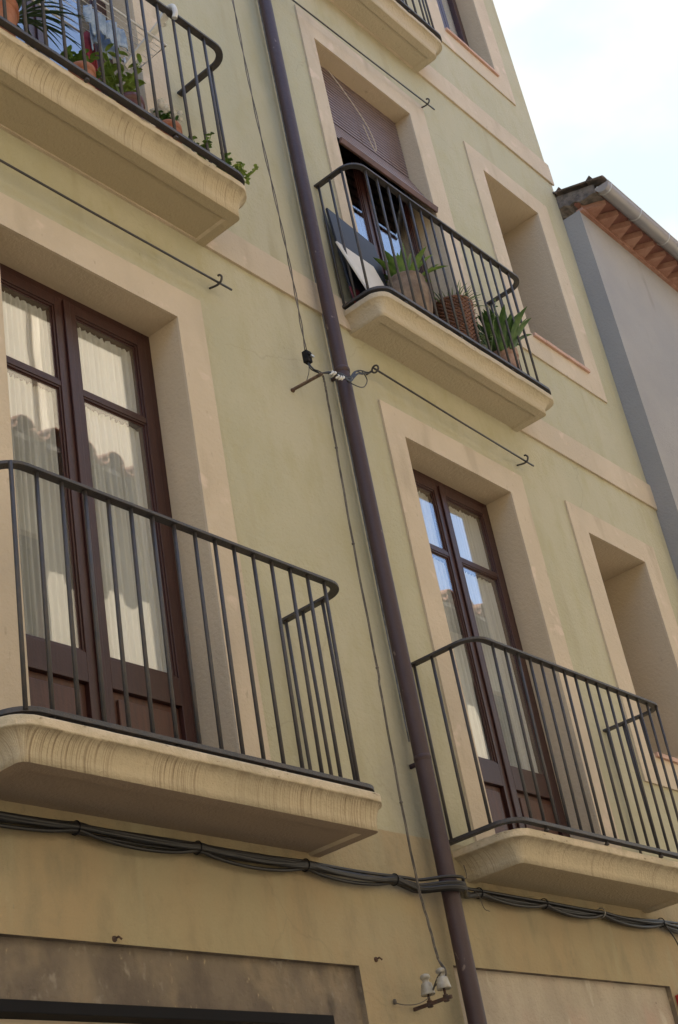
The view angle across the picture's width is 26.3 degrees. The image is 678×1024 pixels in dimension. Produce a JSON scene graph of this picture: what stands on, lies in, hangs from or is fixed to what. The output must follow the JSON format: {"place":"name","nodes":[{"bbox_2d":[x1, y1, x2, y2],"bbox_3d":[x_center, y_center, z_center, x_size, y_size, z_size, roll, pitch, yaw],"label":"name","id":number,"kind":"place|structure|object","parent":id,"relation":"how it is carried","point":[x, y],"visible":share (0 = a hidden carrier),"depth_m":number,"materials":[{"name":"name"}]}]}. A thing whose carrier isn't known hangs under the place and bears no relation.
{"place":"outdoors","nodes":[
{"label":"outdoors","id":0,"kind":"place"},
{"bbox_2d":[493,0,677,240],"label":"sky","id":1,"kind":"structure","parent":0,"point":[598,79],"materials":[{"name":"white"}]},
{"bbox_2d":[552,175,677,578],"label":"neighbour building","id":2,"kind":"structure","parent":0,"point":[624,248],"depth_m":11.86,"materials":[{"name":"paint"}]},
{"label":"ground","id":3,"kind":"structure","parent":0,"visible":0},
{"bbox_2d":[0,0,677,1023],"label":"apartment building","id":4,"kind":"structure","parent":3,"relation":"on","point":[186,652],"depth_m":6.82,"materials":[{"name":"paint"}]},
{"bbox_2d":[0,0,18,36],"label":"flower pot","id":5,"kind":"object","parent":4,"relation":"on","point":[12,7],"visible":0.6,"depth_m":6.27,"materials":[{"name":"ceramic"}]},
{"bbox_2d":[16,0,87,53],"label":"potted plant","id":6,"kind":"object","parent":5,"relation":"in","point":[38,22],"visible":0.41,"depth_m":6.50,"materials":[{"name":"green plant"}]},
{"bbox_2d":[19,0,115,100],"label":"french door","id":7,"kind":"structure","parent":4,"relation":"in","point":[35,32],"depth_m":7.38,"materials":[{"name":"brown wood"}]},
{"bbox_2d":[68,60,95,87],"bbox_3d":[-1.164,-1.938,6.606,0.128,0.200,0.128,-30,-34,30],"label":"flower pot","id":8,"kind":"object","parent":4,"relation":"on","point":[91,69],"visible":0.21,"depth_m":6.60,"materials":[{"name":"ceramic"}]},
{"bbox_2d":[60,45,98,62],"bbox_3d":[-1.199,-2.072,6.671,0.159,0.127,0.140,-19,-30,15],"label":"potted plant","id":9,"kind":"object","parent":8,"relation":"on","point":[75,57],"visible":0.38,"depth_m":6.66,"materials":[{"name":"green plant"}]},
{"bbox_2d":[0,263,196,742],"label":"french door","id":10,"kind":"structure","parent":4,"relation":"in","point":[73,374],"depth_m":6.07,"materials":[{"name":"brown wood"}]},
{"bbox_2d":[31,0,177,69],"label":"drying rack","id":11,"kind":"object","parent":4,"relation":"attached to","point":[152,34],"visible":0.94,"depth_m":7.32,"materials":[{"name":"white plastic"}]},
{"bbox_2d":[83,31,100,91],"bbox_3d":[-1.213,-2.189,7.123,0.044,0.440,0.058,-30,-34,30],"label":"red cloth","id":12,"kind":"object","parent":11,"relation":"hanging from","point":[87,40],"visible":0.32,"depth_m":7.16,"materials":[{"name":"red fabric"}]},
{"bbox_2d":[89,23,119,59],"bbox_3d":[-1.156,-2.306,7.181,0.040,0.217,0.205,-32,-35,32],"label":"denim cloth","id":13,"kind":"object","parent":11,"relation":"hanging from","point":[105,43],"visible":0.35,"depth_m":7.16,"materials":[{"name":"blue fabric"}]},
{"bbox_2d":[83,4,127,50],"bbox_3d":[-1.145,-2.357,7.112,0.042,0.202,0.255,-30,-34,30],"label":"denim cloth","id":14,"kind":"object","parent":11,"relation":"hanging from","point":[105,28],"visible":0.87,"depth_m":7.11,"materials":[{"name":"blue fabric"}]},
{"bbox_2d":[0,159,231,290],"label":"awning rod","id":15,"kind":"object","parent":4,"relation":"attached to","point":[115,225],"visible":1,"depth_m":6.67,"materials":[{"name":"paint"}]},
{"bbox_2d":[112,935,122,941],"bbox_3d":[-0.740,1.422,4.837,0.040,0.020,0.018,-17,-30,11],"label":"wall hook","id":16,"kind":"object","parent":4,"relation":"attached to","point":[114,938],"depth_m":4.83,"materials":[{"name":"metal"}]},
{"bbox_2d":[115,91,144,119],"bbox_3d":[-0.975,-1.855,6.818,0.140,0.200,0.140,-30,-34,30],"label":"flower pot","id":17,"kind":"object","parent":4,"relation":"on","point":[131,96],"visible":0.27,"depth_m":6.80,"materials":[{"name":"red ceramic"}]},
{"bbox_2d":[95,43,145,97],"bbox_3d":[-1.021,-2.046,6.885,0.286,0.251,0.293,-30,-34,30],"label":"potted plant","id":18,"kind":"object","parent":17,"relation":"in","point":[111,78],"visible":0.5,"depth_m":6.85,"materials":[{"name":"green plant"}]},
{"bbox_2d":[155,119,182,143],"bbox_3d":[-0.814,-1.780,6.996,0.132,0.190,0.132,-30,-34,30],"label":"flower pot","id":19,"kind":"object","parent":4,"relation":"on","point":[178,124],"visible":0.27,"depth_m":6.98,"materials":[{"name":"ceramic"}]},
{"bbox_2d":[153,110,178,120],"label":"potted plant","id":20,"kind":"object","parent":19,"relation":"on","point":[163,116],"visible":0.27,"depth_m":7.04,"materials":[{"name":"green plant"}]},
{"bbox_2d":[149,98,182,121],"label":"flowers","id":21,"kind":"object","parent":19,"relation":"in","point":[164,108],"visible":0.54,"depth_m":7.04,"materials":[{"name":"white plant"}]},
{"bbox_2d":[188,132,214,159],"bbox_3d":[-0.662,-1.778,7.053,0.140,0.133,0.124,-30,-34,30],"label":"trailing plant","id":22,"kind":"object","parent":4,"relation":"on","point":[205,141],"visible":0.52,"depth_m":7.07,"materials":[{"name":"green plant"}]},
{"bbox_2d":[219,152,232,173],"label":"trailing plant","id":23,"kind":"object","parent":4,"relation":"on","point":[227,159],"visible":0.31,"depth_m":7.18,"materials":[{"name":"green plant"}]},
{"bbox_2d":[231,161,258,184],"bbox_3d":[-0.486,-1.668,7.254,0.133,0.121,0.164,7,-34,-29],"label":"trailing plant","id":24,"kind":"object","parent":4,"relation":"on","point":[239,166],"visible":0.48,"depth_m":7.24,"materials":[{"name":"green plant"}]},
{"bbox_2d":[232,0,306,349],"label":"twisted wire","id":25,"kind":"object","parent":4,"relation":"hanging from","point":[291,273],"visible":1,"depth_m":7.98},
{"bbox_2d":[302,350,313,364],"bbox_3d":[-0.158,-0.797,7.456,0.046,0.070,0.044,-30,-34,30],"label":"junction box","id":26,"kind":"object","parent":25,"relation":"hanging from","point":[307,356],"visible":1,"depth_m":7.44,"materials":[{"name":"black plastic"}]},
{"bbox_2d":[291,372,322,392],"bbox_3d":[-0.165,-0.651,7.323,0.197,0.022,0.026,-24,-32,22],"label":"wall bracket","id":27,"kind":"object","parent":4,"relation":"attached to","point":[311,379],"depth_m":7.32,"materials":[{"name":"metal"}]},
{"bbox_2d":[307,362,370,387],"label":"wire loops","id":28,"kind":"object","parent":27,"relation":"attached to","point":[354,374],"visible":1,"depth_m":7.53,"materials":[{"name":"grey metal"}]},
{"bbox_2d":[329,370,344,379],"bbox_3d":[-0.011,-0.691,7.373,0.034,0.048,0.121,-30,-34,30],"label":"cable wrap","id":29,"kind":"object","parent":28,"relation":"attached to","point":[334,373],"visible":1,"depth_m":7.36,"materials":[{"name":"white plastic"}]},
{"bbox_2d":[322,375,438,958],"bbox_3d":[0.151,0.583,6.640,0.043,2.906,0.103,-10,-29,-2],"label":"hanging wire","id":30,"kind":"object","parent":27,"relation":"hanging from","point":[387,729],"visible":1,"depth_m":6.55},
{"bbox_2d":[257,0,409,741],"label":"cable","id":31,"kind":"object","parent":4,"relation":"attached to","point":[342,412],"visible":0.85,"depth_m":7.52,"materials":[{"name":"black rubber"}]},
{"bbox_2d":[0,811,677,933],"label":"cable bundle","id":32,"kind":"object","parent":4,"relation":"attached to","point":[136,841],"visible":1,"depth_m":5.67,"materials":[{"name":"black rubber"}]},
{"bbox_2d":[463,865,489,911],"bbox_3d":[0.610,1.693,6.550,0.049,0.212,0.160,-21,-31,17],"label":"cable","id":33,"kind":"object","parent":32,"relation":"attached to","point":[475,891],"visible":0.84,"depth_m":6.53,"materials":[{"name":"rubber"}]},
{"bbox_2d":[665,924,677,944],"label":"cable","id":34,"kind":"object","parent":32,"relation":"hanging from","point":[671,934],"visible":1,"depth_m":7.80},
{"bbox_2d":[349,286,359,302],"bbox_3d":[0.102,-1.211,8.188,0.014,0.136,0.104,-30,-34,30],"label":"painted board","id":35,"kind":"object","parent":4,"relation":"on","point":[357,291],"visible":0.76,"depth_m":8.18,"materials":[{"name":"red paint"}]},
{"bbox_2d":[325,208,386,298],"bbox_3d":[0.144,-1.410,8.487,0.056,0.750,0.445,-30,-34,30],"label":"dark board","id":36,"kind":"object","parent":4,"relation":"on","point":[368,250],"visible":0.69,"depth_m":8.53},
{"bbox_2d":[335,241,383,289],"bbox_3d":[0.196,-1.319,8.343,0.120,0.436,0.454,-30,-34,30],"label":"pale board","id":37,"kind":"object","parent":4,"relation":"on","point":[354,262],"visible":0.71,"depth_m":8.36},
{"bbox_2d":[292,0,434,109],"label":"awning rod","id":38,"kind":"object","parent":4,"relation":"attached to","point":[352,46],"visible":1,"depth_m":10.05,"materials":[{"name":"paint"}]},
{"bbox_2d":[259,0,486,1023],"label":"drainpipe","id":39,"kind":"object","parent":4,"relation":"attached to","point":[422,764],"visible":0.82,"depth_m":7.09,"materials":[{"name":"brown metal"}]},
{"bbox_2d":[320,65,437,212],"bbox_3d":[0.220,-2.571,9.782,0.191,0.954,1.036,-30,-34,30],"label":"roller blind","id":40,"kind":"object","parent":4,"relation":"attached to","point":[374,160],"visible":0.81,"depth_m":9.87,"materials":[{"name":"brown wood"}]},
{"bbox_2d":[323,74,435,301],"bbox_3d":[0.235,-1.859,9.485,0.099,2.480,1.070,-30,-34,30],"label":"french door","id":41,"kind":"structure","parent":4,"relation":"in","point":[357,177],"depth_m":9.57,"materials":[{"name":"brown wood"}]},
{"bbox_2d":[387,270,432,313],"bbox_3d":[0.430,-1.203,8.580,0.264,0.390,0.264,-30,-34,30],"label":"flower pot","id":42,"kind":"object","parent":4,"relation":"on","point":[415,286],"visible":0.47,"depth_m":8.52,"materials":[{"name":"brown ceramic"}]},
{"bbox_2d":[373,243,445,283],"bbox_3d":[0.412,-1.462,8.729,0.407,0.255,0.468,-30,-34,30],"label":"potted plant","id":43,"kind":"object","parent":42,"relation":"on","point":[391,263],"visible":0.33,"depth_m":8.64,"materials":[{"name":"green plant"}]},
{"bbox_2d":[413,988,452,1010],"bbox_3d":[0.374,1.968,5.861,0.025,0.061,0.216,18,-40,-41],"label":"insulator bracket","id":44,"kind":"object","parent":4,"relation":"attached to","point":[430,1003],"visible":1,"depth_m":5.84,"materials":[{"name":"metal"}]},
{"bbox_2d":[420,973,434,996],"bbox_3d":[0.355,1.922,5.898,0.059,0.086,0.060,-30,-34,30],"label":"insulator","id":45,"kind":"object","parent":44,"relation":"attached to","point":[426,987],"visible":1,"depth_m":5.88,"materials":[{"name":"ceramic"}]},
{"bbox_2d":[435,967,450,990],"bbox_3d":[0.415,1.880,5.845,0.059,0.086,0.060,-30,-34,30],"label":"insulator","id":46,"kind":"object","parent":44,"relation":"attached to","point":[442,981],"visible":1,"depth_m":5.83,"materials":[{"name":"ceramic"}]},
{"bbox_2d":[393,958,446,1004],"bbox_3d":[0.321,1.897,5.860,0.235,0.168,0.085,-9,-29,-4],"label":"tie wire","id":47,"kind":"object","parent":46,"relation":"attached to","point":[434,986],"visible":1,"depth_m":5.85,"materials":[{"name":"grey metal"}]},
{"bbox_2d":[366,364,533,466],"bbox_3d":[0.691,-0.539,8.602,0.105,0.106,1.598,-30,-34,30],"label":"awning rod","id":48,"kind":"object","parent":4,"relation":"attached to","point":[437,407],"visible":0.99,"depth_m":8.51,"materials":[{"name":"paint"}]},
{"bbox_2d":[436,0,468,46],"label":"casement window","id":49,"kind":"structure","parent":4,"relation":"in","point":[448,9],"depth_m":12.73,"materials":[{"name":"brown wood"}]},
{"bbox_2d":[433,294,479,341],"bbox_3d":[0.734,-1.091,8.908,0.274,0.414,0.274,-30,-34,30],"label":"wicker basket","id":50,"kind":"object","parent":4,"relation":"on","point":[466,309],"visible":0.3,"depth_m":8.86,"materials":[{"name":"brown wicker"}]},
{"bbox_2d":[433,280,487,313],"bbox_3d":[0.727,-1.300,8.991,0.448,0.152,0.426,-3,-30,-13],"label":"potted plant","id":51,"kind":"object","parent":50,"relation":"in","point":[472,297],"visible":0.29,"depth_m":8.94,"materials":[{"name":"green plant"}]},
{"bbox_2d":[474,299,497,350],"bbox_3d":[0.920,-1.175,9.235,0.268,0.415,0.217,-18,-30,13],"label":"potted plant","id":52,"kind":"object","parent":4,"relation":"on","point":[482,337],"visible":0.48,"depth_m":9.20,"materials":[{"name":"green plant"}]},
{"bbox_2d":[412,468,569,836],"bbox_3d":[0.753,0.853,7.972,0.099,2.433,1.085,-30,-34,30],"label":"french door","id":53,"kind":"structure","parent":4,"relation":"in","point":[462,542],"depth_m":8.12,"materials":[{"name":"brown wood"}]},
{"bbox_2d":[493,347,520,369],"bbox_3d":[1.099,-0.895,9.293,0.160,0.330,0.160,-30,-34,30],"label":"flower pot","id":54,"kind":"object","parent":4,"relation":"on","point":[511,356],"visible":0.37,"depth_m":9.28,"materials":[{"name":"orange ceramic"}]},
{"bbox_2d":[477,304,531,351],"bbox_3d":[1.067,-1.169,9.363,0.456,0.299,0.486,-30,-34,30],"label":"potted plant","id":55,"kind":"object","parent":54,"relation":"in","point":[516,327],"visible":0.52,"depth_m":9.29,"materials":[{"name":"green plant"}]}
]}

